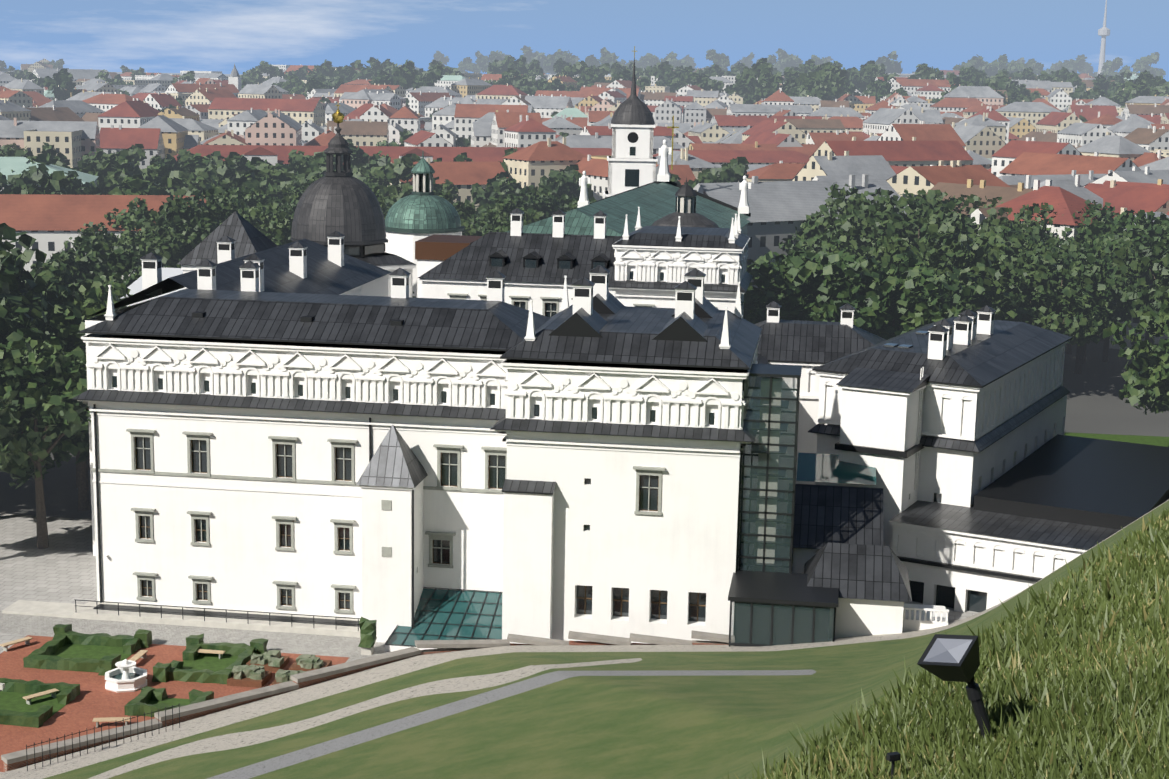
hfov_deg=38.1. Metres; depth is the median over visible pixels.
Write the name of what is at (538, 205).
tree
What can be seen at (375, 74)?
tree
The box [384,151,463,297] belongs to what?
chapel dome
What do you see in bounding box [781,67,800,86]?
tree
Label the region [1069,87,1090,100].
tree
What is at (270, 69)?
tree
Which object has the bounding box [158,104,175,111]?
tree
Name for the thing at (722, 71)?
tree
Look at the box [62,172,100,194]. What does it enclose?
tree
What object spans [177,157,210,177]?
tree
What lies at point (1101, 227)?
tree
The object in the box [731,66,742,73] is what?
tree
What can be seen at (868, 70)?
tree
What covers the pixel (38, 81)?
tree
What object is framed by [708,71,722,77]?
tree
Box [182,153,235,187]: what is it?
tree
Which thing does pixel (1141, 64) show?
tree
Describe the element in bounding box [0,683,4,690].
bench
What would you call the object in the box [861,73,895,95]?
tree
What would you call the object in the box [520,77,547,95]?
tree
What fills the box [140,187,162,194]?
tree
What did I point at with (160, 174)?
tree
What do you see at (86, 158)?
tree
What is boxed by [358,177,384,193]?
tree
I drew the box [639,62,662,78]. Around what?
tree
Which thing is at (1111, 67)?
tree
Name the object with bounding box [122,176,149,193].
tree
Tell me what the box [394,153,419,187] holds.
tree
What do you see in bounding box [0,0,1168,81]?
sky
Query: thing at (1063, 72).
tree
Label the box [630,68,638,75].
tree
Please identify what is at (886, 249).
tree
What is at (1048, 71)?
tree
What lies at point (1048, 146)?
city buildings
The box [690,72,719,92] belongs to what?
tree
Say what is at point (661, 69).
tree
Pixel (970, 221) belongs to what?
tree
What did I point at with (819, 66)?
tree
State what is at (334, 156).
tree
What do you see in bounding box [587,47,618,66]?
tree
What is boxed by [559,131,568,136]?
tree
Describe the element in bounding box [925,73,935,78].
tree
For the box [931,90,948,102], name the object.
tree
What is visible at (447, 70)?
tree
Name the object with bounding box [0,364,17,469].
tree
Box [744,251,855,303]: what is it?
tree
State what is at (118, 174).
tree
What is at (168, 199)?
tree
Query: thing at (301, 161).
tree
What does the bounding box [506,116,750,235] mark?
cathedral
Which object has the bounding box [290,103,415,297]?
st casimir chapel
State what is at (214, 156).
tree
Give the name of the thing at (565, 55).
tree
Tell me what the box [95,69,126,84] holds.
tree
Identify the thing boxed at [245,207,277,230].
tree
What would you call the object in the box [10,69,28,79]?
tree
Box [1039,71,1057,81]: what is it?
tree
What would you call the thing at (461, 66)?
tree
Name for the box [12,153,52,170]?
tree
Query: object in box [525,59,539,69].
tree
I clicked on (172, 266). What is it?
tree
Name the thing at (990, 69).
tree
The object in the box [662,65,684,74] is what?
tree
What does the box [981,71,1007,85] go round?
tree
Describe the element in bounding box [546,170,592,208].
tree
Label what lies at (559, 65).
tree
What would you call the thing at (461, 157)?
tree
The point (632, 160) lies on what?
cathedral bell tower
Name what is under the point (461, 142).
tree
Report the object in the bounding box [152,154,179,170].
tree
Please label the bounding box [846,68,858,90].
tree
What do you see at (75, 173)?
tree
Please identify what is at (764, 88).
tree
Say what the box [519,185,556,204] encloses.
tree
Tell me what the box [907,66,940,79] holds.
tree
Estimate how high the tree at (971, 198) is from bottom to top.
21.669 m
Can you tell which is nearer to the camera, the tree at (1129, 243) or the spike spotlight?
the spike spotlight
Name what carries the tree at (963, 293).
on the ground at (620, 711)
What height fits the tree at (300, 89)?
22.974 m
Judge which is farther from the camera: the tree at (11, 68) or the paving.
the tree at (11, 68)
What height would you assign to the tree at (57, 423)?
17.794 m
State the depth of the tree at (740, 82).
1180.45 m
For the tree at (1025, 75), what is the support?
on the ground at (620, 711)
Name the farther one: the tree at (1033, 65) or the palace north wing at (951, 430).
the tree at (1033, 65)
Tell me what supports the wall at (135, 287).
on the ground at (620, 711)
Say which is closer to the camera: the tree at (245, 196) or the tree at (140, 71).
the tree at (245, 196)
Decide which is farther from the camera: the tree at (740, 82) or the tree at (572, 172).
the tree at (740, 82)
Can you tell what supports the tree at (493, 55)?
on the ground at (620, 711)
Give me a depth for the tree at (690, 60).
3657.24 m
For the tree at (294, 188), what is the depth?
351.94 m
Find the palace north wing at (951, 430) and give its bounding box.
[808,305,1168,611]
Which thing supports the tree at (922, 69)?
on the ground at (620, 711)
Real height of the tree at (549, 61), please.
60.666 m
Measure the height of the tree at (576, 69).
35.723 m
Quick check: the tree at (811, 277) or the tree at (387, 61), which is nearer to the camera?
the tree at (811, 277)
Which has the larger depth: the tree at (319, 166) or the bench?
the tree at (319, 166)
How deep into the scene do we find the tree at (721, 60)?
2740.36 m
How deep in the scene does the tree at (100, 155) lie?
472.44 m
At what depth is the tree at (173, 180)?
366.87 m
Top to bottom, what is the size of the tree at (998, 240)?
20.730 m
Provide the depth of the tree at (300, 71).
1634.52 m
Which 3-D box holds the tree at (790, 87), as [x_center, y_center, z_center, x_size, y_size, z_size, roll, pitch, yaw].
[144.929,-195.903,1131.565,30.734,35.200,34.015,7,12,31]
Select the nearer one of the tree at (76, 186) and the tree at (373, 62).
the tree at (76, 186)
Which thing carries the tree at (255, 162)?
on the ground at (620, 711)
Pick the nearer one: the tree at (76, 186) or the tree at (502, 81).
the tree at (76, 186)
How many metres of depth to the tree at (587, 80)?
1327.47 m
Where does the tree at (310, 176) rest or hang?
on the ground at (620, 711)
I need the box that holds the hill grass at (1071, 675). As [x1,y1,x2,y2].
[722,507,1168,778]
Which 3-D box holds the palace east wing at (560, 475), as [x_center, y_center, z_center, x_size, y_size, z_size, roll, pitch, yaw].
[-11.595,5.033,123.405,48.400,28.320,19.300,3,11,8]
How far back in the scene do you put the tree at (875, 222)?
231.86 m
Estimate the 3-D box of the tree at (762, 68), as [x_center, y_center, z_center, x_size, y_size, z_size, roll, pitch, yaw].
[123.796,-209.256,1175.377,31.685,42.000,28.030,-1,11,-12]
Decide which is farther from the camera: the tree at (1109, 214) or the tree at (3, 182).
the tree at (3, 182)
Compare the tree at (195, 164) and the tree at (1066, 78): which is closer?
the tree at (195, 164)
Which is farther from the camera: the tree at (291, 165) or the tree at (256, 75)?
the tree at (256, 75)
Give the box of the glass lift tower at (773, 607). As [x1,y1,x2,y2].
[728,364,838,646]
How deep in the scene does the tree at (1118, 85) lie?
1304.09 m
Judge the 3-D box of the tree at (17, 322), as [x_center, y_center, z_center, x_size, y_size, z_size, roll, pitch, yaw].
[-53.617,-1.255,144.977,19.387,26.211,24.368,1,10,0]
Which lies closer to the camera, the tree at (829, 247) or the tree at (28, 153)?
the tree at (829, 247)
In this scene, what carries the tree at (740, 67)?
on the ground at (620, 711)
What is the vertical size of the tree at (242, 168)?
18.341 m
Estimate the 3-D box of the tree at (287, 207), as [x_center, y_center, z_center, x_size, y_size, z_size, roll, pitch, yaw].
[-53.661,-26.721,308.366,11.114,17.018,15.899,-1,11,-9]
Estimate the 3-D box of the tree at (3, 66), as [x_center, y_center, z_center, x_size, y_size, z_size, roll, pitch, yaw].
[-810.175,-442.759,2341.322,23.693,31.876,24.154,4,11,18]
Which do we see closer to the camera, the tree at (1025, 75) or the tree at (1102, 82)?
the tree at (1102, 82)
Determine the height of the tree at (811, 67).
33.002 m
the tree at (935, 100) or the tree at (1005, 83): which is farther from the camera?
the tree at (1005, 83)
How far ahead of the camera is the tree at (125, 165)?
421.79 m
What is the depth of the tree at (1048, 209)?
262.02 m
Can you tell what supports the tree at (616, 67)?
on the ground at (620, 711)
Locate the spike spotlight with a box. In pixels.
[886,752,900,778]
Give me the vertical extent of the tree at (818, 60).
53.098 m
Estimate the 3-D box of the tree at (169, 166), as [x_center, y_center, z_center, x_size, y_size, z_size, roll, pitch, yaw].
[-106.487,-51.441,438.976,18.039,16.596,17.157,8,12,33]
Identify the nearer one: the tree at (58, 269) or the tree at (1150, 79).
the tree at (58, 269)
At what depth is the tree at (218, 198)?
309.13 m
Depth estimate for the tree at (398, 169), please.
408.26 m
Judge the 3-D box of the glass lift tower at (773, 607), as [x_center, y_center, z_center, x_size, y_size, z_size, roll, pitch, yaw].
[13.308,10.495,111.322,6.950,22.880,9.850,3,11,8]
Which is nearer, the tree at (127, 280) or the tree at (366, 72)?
the tree at (127, 280)
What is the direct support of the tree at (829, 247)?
on the ground at (620, 711)
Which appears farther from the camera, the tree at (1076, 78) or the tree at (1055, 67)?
the tree at (1055, 67)
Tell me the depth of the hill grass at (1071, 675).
22.77 m
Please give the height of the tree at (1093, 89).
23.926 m
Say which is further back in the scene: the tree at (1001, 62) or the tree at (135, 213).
the tree at (1001, 62)
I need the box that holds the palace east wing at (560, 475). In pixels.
[72,259,761,643]
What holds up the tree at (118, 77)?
on the ground at (620, 711)
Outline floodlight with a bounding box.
[917,634,992,738]
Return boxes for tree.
[0,60,8,72]
[0,172,7,193]
[0,223,53,375]
[0,241,78,313]
[0,334,90,548]
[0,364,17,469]
[2,143,20,153]
[3,164,49,191]
[4,66,22,73]
[4,171,71,194]
[6,150,26,157]
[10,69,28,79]
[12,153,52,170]
[18,146,33,157]
[21,258,115,295]
[26,72,46,87]
[28,292,126,510]
[33,281,132,487]
[41,142,69,166]
[43,68,80,99]
[45,236,141,281]
[49,276,104,303]
[50,59,68,68]
[51,156,79,170]
[57,222,127,277]
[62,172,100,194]
[64,171,78,176]
[77,150,133,192]
[77,151,94,166]
[78,148,108,168]
[84,297,103,469]
[86,153,114,164]
[91,156,142,191]
[92,271,141,286]
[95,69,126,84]
[97,168,125,194]
[103,81,129,95]
[104,197,168,267]
[108,174,148,194]
[110,144,146,171]
[112,74,132,84]
[117,167,160,190]
[119,220,181,272]
[120,65,136,72]
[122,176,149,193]
[130,67,155,79]
[138,187,249,267]
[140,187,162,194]
[147,162,189,189]
[147,171,196,194]
[150,154,161,162]
[151,167,184,190]
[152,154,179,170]
[157,159,172,174]
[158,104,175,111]
[158,194,218,226]
[162,264,180,267]
[166,198,212,229]
[171,71,195,82]
[176,98,183,106]
[176,149,212,164]
[176,156,210,169]
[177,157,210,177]
[181,158,235,189]
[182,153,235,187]
[188,176,211,190]
[192,184,228,198]
[203,191,228,210]
[206,151,224,164]
[211,176,233,188]
[215,203,293,245]
[218,169,279,205]
[224,152,252,186]
[225,186,270,211]
[240,67,265,85]
[241,65,262,77]
[245,157,298,176]
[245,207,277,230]
[257,61,283,83]
[257,163,297,185]
[258,174,281,205]
[260,212,293,233]
[266,196,298,218]
[271,73,301,89]
[272,172,309,199]
[275,162,286,169]
[281,73,289,79]
[281,173,321,203]
[281,178,316,204]
[284,66,310,80]
[284,81,306,96]
[286,154,343,176]
[288,149,314,164]
[289,152,342,168]
[293,154,313,170]
[304,77,326,92]
[305,70,332,83]
[306,172,324,185]
[308,151,342,160]
[312,59,334,76]
[317,74,325,84]
[320,97,330,102]
[325,77,343,88]
[330,60,363,83]
[340,64,374,82]
[348,143,390,171]
[352,166,366,178]
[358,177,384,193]
[365,157,413,186]
[366,57,395,76]
[368,76,378,84]
[369,69,381,79]
[370,150,388,159]
[372,186,388,217]
[376,59,397,75]
[376,70,405,89]
[376,128,413,145]
[380,177,442,202]
[381,196,404,214]
[391,59,436,88]
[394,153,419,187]
[410,65,449,90]
[411,153,421,159]
[428,51,449,68]
[429,60,464,76]
[434,187,475,232]
[438,179,458,199]
[450,152,471,161]
[455,137,470,146]
[458,57,480,72]
[461,209,482,226]
[461,222,483,235]
[463,51,489,72]
[467,214,531,232]
[470,172,509,209]
[470,195,543,229]
[475,194,500,222]
[481,51,504,72]
[481,186,561,221]
[482,217,525,235]
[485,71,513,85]
[487,55,515,73]
[487,207,543,223]
[493,77,521,89]
[496,50,510,57]
[498,178,533,200]
[500,148,517,174]
[504,68,538,87]
[505,55,543,74]
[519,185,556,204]
[520,45,546,70]
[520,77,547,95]
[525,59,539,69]
[529,70,545,78]
[538,164,581,187]
[542,49,575,70]
[545,78,576,90]
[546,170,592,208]
[550,50,575,72]
[551,194,596,211]
[553,58,572,77]
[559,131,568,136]
[560,61,585,90]
[573,68,601,90]
[575,62,600,78]
[585,56,600,67]
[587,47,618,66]
[597,63,613,82]
[609,61,630,81]
[610,69,650,91]
[624,55,647,68]
[628,62,642,76]
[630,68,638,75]
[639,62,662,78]
[640,53,663,70]
[651,61,673,82]
[654,70,675,92]
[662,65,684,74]
[664,51,690,68]
[665,71,693,89]
[666,66,694,90]
[669,172,680,184]
[679,168,726,185]
[680,55,695,71]
[688,173,720,187]
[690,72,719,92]
[694,68,702,75]
[694,157,749,182]
[696,74,724,92]
[701,63,734,75]
[704,49,729,71]
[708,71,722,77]
[718,66,735,75]
[722,83,745,94]
[730,74,752,103]
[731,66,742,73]
[735,62,749,70]
[737,89,753,103]
[739,52,758,67]
[741,58,779,102]
[743,251,903,335]
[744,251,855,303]
[752,72,785,102]
[756,54,776,63]
[771,68,783,82]
[773,60,780,70]
[775,48,802,74]
[777,70,818,96]
[778,213,868,257]
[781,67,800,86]
[781,211,833,258]
[788,278,903,329]
[795,62,847,99]
[796,266,962,339]
[798,59,814,72]
[801,182,903,256]
[804,63,816,75]
[811,55,827,64]
[815,63,845,99]
[819,241,871,274]
[830,77,860,98]
[832,61,845,69]
[833,65,853,84]
[838,189,973,270]
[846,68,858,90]
[849,60,878,92]
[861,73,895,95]
[861,222,1020,320]
[862,63,885,76]
[869,80,907,102]
[875,51,902,73]
[879,87,906,101]
[887,247,985,328]
[890,190,977,245]
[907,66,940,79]
[915,63,944,79]
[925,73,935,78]
[925,229,1052,306]
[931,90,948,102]
[946,72,962,80]
[947,74,975,91]
[948,194,1002,213]
[952,54,984,69]
[958,66,984,85]
[959,205,1052,250]
[966,216,976,235]
[968,66,987,80]
[970,56,999,76]
[971,227,1068,311]
[980,75,1019,98]
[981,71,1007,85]
[984,79,1006,104]
[986,244,1117,346]
[991,54,1024,73]
[995,220,1048,261]
[1002,68,1014,77]
[1006,89,1032,103]
[1007,57,1024,63]
[1011,67,1033,79]
[1013,84,1040,100]
[1018,68,1038,79]
[1022,203,1099,245]
[1024,59,1040,74]
[1037,64,1054,75]
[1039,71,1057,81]
[1050,60,1061,70]
[1050,249,1138,373]
[1051,67,1070,79]
[1055,72,1086,88]
[1055,238,1141,363]
[1056,199,1119,243]
[1057,71,1086,90]
[1058,54,1086,74]
[1063,216,1140,341]
[1066,242,1079,353]
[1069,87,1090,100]
[1071,230,1152,361]
[1077,61,1096,76]
[1079,115,1087,121]
[1088,84,1099,98]
[1091,88,1117,99]
[1092,74,1117,91]
[1094,209,1168,342]
[1100,57,1122,76]
[1101,236,1168,326]
[1103,82,1124,95]
[1103,292,1168,414]
[1106,70,1133,82]
[1112,90,1137,107]
[1114,80,1132,98]
[1116,65,1139,77]
[1126,79,1167,98]
[1131,52,1165,76]
[1137,70,1166,88]
[1151,82,1168,94]
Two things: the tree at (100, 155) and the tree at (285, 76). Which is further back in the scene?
the tree at (285, 76)
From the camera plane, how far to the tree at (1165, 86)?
1198.48 m
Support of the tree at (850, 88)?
on the ground at (620, 711)
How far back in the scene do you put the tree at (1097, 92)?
1145.05 m
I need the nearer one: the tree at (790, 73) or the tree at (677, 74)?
the tree at (790, 73)
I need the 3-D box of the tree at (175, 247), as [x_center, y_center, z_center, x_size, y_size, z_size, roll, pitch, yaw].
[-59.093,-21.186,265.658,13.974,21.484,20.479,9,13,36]
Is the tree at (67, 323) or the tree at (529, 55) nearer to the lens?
the tree at (67, 323)
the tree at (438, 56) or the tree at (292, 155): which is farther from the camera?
the tree at (438, 56)
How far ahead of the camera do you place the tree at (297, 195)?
323.24 m
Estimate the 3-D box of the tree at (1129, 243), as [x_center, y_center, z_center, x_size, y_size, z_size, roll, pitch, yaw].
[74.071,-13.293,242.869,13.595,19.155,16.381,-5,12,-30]
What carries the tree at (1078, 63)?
on the ground at (620, 711)
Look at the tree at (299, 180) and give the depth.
384.89 m
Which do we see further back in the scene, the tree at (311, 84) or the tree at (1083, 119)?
the tree at (311, 84)
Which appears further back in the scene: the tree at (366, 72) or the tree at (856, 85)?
the tree at (366, 72)
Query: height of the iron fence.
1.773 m
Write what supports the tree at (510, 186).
on the ground at (620, 711)
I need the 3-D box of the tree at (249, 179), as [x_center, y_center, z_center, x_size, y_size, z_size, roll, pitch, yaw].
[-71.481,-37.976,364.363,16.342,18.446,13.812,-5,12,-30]
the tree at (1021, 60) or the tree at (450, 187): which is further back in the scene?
the tree at (1021, 60)
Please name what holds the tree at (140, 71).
on the ground at (620, 711)
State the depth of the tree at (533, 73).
1536.78 m
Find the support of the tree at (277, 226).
on the ground at (620, 711)
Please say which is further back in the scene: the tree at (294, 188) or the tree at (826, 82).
the tree at (826, 82)
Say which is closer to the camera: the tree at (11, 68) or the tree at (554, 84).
the tree at (554, 84)
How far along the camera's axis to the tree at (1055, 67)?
3527.11 m
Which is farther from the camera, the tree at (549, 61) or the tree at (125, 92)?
the tree at (549, 61)
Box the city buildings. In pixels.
[0,0,1168,352]
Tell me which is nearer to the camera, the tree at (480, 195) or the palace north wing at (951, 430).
the palace north wing at (951, 430)
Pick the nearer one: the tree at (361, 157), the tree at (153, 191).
the tree at (153, 191)
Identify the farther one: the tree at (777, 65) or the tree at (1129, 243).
the tree at (777, 65)
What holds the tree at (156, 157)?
on the ground at (620, 711)
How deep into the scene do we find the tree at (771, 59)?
2820.78 m
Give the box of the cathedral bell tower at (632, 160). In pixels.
[603,46,657,197]
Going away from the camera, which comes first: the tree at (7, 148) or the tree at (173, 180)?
the tree at (173, 180)
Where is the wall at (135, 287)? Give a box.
[121,268,183,306]
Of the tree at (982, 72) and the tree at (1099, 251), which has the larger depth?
the tree at (982, 72)
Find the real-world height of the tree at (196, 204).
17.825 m
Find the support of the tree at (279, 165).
on the ground at (620, 711)
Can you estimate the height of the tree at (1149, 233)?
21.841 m
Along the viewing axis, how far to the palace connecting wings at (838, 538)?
119.16 m
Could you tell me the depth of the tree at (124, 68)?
2030.87 m
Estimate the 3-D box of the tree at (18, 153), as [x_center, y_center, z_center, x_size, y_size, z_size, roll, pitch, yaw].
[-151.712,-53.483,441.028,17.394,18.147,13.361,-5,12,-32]
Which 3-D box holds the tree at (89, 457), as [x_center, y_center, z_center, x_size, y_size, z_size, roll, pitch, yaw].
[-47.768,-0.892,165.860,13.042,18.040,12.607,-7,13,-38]
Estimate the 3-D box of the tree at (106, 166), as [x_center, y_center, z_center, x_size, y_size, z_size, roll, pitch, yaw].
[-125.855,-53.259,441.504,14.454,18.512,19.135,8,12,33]
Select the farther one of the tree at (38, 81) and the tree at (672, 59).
the tree at (672, 59)
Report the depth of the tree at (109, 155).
455.91 m
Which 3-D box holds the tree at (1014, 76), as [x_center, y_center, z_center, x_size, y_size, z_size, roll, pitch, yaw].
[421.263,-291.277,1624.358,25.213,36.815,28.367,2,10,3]
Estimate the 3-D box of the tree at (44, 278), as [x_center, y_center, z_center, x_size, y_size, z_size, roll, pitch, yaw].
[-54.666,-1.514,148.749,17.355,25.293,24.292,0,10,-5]
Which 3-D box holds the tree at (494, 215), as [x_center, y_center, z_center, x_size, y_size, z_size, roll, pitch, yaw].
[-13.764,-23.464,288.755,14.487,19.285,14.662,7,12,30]
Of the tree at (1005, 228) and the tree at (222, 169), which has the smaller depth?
the tree at (1005, 228)
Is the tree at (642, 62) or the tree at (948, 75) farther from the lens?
the tree at (642, 62)
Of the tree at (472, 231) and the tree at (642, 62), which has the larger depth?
the tree at (642, 62)
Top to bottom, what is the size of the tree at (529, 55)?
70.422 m
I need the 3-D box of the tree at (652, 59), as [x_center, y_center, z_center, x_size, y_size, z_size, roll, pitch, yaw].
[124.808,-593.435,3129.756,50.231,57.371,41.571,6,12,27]
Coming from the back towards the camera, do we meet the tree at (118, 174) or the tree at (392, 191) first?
the tree at (118, 174)
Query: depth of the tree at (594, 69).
1414.12 m
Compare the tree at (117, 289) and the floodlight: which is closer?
the floodlight
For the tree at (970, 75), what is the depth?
1369.77 m
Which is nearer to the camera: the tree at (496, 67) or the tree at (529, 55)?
the tree at (496, 67)
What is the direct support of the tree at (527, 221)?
on the ground at (620, 711)
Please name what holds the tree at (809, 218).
on the ground at (620, 711)
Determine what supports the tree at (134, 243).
on the ground at (620, 711)
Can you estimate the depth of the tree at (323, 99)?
990.49 m
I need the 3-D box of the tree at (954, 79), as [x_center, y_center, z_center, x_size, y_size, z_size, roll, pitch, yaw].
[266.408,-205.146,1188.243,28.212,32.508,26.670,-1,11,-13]
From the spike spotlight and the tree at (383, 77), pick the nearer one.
the spike spotlight
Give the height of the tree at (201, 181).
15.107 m
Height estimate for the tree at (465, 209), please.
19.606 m
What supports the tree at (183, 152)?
on the ground at (620, 711)
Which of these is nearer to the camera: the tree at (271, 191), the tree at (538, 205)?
the tree at (538, 205)
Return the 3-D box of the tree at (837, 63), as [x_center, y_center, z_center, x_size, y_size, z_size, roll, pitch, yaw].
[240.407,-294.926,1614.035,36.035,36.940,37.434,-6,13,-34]
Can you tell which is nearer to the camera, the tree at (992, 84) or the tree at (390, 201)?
the tree at (390, 201)
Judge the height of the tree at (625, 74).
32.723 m
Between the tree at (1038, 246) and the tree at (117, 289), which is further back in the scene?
the tree at (1038, 246)
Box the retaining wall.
[1,620,957,771]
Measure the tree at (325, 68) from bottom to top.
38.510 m
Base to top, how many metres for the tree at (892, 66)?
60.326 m
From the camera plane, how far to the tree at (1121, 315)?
229.52 m
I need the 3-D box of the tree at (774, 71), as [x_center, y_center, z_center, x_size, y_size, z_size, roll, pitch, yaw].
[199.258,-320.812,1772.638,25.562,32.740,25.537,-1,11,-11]
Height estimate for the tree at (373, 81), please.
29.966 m
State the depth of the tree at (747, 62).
3396.84 m
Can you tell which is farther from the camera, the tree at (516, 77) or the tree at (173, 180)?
the tree at (516, 77)
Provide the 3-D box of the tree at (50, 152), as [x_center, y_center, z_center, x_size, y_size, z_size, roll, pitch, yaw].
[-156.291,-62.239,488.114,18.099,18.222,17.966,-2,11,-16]
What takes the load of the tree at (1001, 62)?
on the ground at (620, 711)
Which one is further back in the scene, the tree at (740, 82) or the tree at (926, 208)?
the tree at (740, 82)
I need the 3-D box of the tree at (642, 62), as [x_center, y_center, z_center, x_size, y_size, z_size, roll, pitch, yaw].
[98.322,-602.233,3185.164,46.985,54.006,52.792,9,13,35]
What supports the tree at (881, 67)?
on the ground at (620, 711)
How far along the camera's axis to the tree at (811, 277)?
174.57 m
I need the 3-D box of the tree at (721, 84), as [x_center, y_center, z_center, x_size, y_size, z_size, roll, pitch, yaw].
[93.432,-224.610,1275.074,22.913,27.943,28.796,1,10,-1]
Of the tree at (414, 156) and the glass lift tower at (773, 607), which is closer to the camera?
the glass lift tower at (773, 607)
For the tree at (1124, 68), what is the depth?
2830.80 m
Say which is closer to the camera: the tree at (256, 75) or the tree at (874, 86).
the tree at (874, 86)
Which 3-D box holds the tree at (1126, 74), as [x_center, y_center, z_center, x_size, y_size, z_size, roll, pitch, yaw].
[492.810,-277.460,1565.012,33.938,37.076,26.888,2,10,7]
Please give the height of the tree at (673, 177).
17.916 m
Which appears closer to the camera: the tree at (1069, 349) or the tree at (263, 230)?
the tree at (1069, 349)
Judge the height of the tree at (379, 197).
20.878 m
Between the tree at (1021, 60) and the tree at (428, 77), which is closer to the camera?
the tree at (428, 77)
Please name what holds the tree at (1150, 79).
on the ground at (620, 711)
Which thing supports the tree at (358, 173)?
on the ground at (620, 711)
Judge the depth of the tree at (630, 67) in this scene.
1642.24 m
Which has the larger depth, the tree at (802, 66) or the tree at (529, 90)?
the tree at (802, 66)
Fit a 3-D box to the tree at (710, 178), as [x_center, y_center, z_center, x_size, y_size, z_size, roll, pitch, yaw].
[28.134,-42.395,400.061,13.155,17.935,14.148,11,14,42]
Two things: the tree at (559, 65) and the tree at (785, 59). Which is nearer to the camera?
the tree at (559, 65)
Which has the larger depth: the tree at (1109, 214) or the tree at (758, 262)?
the tree at (1109, 214)
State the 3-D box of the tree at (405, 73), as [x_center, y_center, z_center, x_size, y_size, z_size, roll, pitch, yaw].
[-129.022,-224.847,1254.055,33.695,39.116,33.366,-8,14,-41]
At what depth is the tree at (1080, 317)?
210.25 m
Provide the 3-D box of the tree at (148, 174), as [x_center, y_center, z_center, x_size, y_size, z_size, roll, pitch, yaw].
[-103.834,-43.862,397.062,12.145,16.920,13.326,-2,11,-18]
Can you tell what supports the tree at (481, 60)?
on the ground at (620, 711)
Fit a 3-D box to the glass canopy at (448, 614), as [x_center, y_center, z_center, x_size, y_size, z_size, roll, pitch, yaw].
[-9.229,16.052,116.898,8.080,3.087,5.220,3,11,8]
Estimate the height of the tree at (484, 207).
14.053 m
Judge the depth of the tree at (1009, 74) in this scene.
1719.39 m
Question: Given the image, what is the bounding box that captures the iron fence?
[26,703,179,770]
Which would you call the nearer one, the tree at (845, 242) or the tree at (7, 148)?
the tree at (845, 242)
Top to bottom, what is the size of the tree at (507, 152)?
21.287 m
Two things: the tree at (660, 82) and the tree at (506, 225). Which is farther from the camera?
the tree at (660, 82)
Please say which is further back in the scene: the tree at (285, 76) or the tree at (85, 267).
the tree at (285, 76)
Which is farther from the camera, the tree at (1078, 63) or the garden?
the tree at (1078, 63)
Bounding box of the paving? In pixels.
[0,432,1168,772]
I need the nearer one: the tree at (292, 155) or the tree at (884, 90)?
the tree at (292, 155)
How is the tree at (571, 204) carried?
on the ground at (620, 711)
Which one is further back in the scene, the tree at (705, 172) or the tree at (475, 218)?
the tree at (705, 172)
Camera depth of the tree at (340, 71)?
1523.22 m
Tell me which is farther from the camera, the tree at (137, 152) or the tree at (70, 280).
the tree at (137, 152)
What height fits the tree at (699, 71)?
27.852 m
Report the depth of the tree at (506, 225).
249.86 m
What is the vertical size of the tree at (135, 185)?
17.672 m
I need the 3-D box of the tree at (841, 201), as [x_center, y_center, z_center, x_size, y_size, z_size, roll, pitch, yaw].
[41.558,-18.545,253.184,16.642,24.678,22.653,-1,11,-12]
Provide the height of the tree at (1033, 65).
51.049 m
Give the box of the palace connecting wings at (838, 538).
[747,301,948,637]
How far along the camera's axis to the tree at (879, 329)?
183.06 m
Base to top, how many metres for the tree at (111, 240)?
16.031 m
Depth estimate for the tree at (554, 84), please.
1222.37 m
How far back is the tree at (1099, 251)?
236.71 m
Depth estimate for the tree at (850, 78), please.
1345.54 m
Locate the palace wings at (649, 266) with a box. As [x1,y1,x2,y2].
[81,207,752,555]
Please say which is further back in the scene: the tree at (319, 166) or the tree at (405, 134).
the tree at (405, 134)
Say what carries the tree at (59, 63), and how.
on the ground at (620, 711)
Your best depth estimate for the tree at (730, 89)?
1200.51 m
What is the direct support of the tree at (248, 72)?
on the ground at (620, 711)
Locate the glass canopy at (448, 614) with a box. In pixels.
[385,587,501,651]
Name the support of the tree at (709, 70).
on the ground at (620, 711)
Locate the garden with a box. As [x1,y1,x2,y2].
[0,599,376,727]
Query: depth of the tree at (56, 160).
416.69 m
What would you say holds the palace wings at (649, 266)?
on the ground at (620, 711)
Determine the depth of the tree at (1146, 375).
170.91 m
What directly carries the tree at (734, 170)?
on the ground at (620, 711)
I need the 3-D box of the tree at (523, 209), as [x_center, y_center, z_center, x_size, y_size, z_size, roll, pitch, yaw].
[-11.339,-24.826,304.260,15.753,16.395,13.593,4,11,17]
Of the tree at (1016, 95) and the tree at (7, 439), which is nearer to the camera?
the tree at (7, 439)
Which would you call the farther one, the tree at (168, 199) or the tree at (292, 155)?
the tree at (292, 155)
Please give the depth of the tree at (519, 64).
1548.60 m
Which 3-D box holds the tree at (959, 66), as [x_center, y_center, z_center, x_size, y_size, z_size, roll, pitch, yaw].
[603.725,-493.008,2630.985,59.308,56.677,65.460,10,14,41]
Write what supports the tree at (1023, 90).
on the ground at (620, 711)
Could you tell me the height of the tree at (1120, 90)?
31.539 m
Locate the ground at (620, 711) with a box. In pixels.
[0,71,1168,778]
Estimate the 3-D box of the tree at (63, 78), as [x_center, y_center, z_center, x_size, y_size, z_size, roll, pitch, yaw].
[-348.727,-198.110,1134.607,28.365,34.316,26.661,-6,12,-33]
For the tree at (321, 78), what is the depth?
1356.49 m
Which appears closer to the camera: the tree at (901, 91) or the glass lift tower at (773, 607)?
the glass lift tower at (773, 607)
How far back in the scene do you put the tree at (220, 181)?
385.07 m

